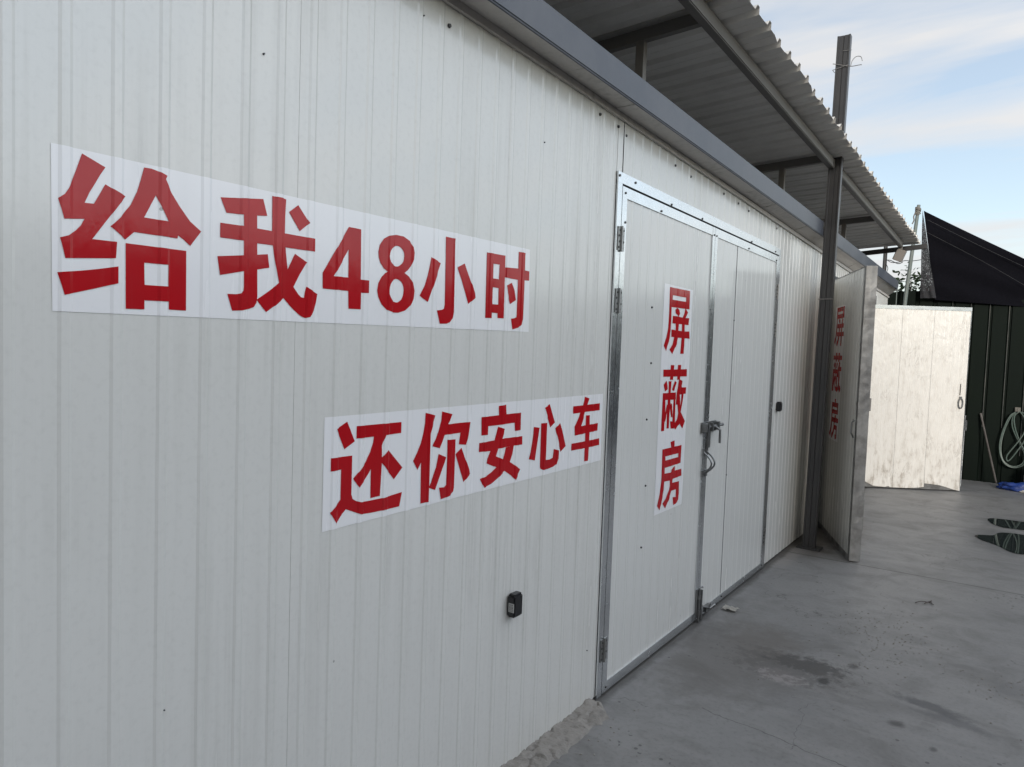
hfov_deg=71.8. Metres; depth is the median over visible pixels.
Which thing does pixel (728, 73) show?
canopy
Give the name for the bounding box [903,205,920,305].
net pole
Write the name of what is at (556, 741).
mortar kerb
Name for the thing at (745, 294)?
door
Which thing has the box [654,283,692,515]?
door sign
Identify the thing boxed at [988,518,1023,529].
puddle
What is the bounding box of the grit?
[556,526,1023,766]
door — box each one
[600,186,715,693]
[696,228,778,619]
[818,266,877,561]
[865,305,971,490]
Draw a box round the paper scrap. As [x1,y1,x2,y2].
[721,604,738,610]
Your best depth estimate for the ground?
3.73 m
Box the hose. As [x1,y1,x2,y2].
[999,411,1023,467]
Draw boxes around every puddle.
[975,533,1023,553]
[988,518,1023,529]
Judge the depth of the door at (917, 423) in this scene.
8.79 m
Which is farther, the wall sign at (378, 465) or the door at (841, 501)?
the door at (841, 501)
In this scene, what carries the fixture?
hanging from the canopy
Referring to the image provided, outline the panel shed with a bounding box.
[0,0,971,766]
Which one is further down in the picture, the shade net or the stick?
the stick
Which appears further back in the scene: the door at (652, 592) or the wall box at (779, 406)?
the wall box at (779, 406)
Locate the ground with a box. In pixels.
[547,479,1023,766]
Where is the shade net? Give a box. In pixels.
[920,210,1023,306]
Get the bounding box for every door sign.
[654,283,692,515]
[828,305,845,441]
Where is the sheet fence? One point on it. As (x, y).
(995, 389)
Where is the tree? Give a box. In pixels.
[892,261,927,291]
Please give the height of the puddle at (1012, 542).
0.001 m
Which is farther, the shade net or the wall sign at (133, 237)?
the shade net
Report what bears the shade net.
attached to the net pole at (917, 213)
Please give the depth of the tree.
12.29 m
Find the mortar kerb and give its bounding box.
[501,698,609,766]
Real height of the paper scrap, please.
0.014 m
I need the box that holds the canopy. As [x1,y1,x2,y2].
[544,0,926,551]
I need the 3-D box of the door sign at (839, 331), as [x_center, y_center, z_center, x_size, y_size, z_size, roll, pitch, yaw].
[2.886,-0.090,6.290,0.006,1.196,0.397,3,3,13]
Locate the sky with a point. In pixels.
(935, 105)
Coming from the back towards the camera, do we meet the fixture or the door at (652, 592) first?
the fixture
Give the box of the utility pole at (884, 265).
[882,246,922,270]
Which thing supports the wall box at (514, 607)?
attached to the panel shed
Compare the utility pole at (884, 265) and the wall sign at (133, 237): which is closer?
the wall sign at (133, 237)
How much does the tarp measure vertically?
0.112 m
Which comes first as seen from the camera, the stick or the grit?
the grit
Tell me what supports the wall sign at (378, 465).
attached to the panel shed
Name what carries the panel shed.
on the ground
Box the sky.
[751,0,1023,291]
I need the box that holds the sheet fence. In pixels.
[888,291,1023,482]
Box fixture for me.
[892,246,906,261]
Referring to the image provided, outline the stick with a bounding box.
[980,413,996,482]
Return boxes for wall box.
[507,591,522,617]
[776,401,781,411]
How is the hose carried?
hanging from the hook
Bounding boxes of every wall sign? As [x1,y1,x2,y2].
[51,143,529,331]
[322,394,602,531]
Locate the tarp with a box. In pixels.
[996,482,1023,491]

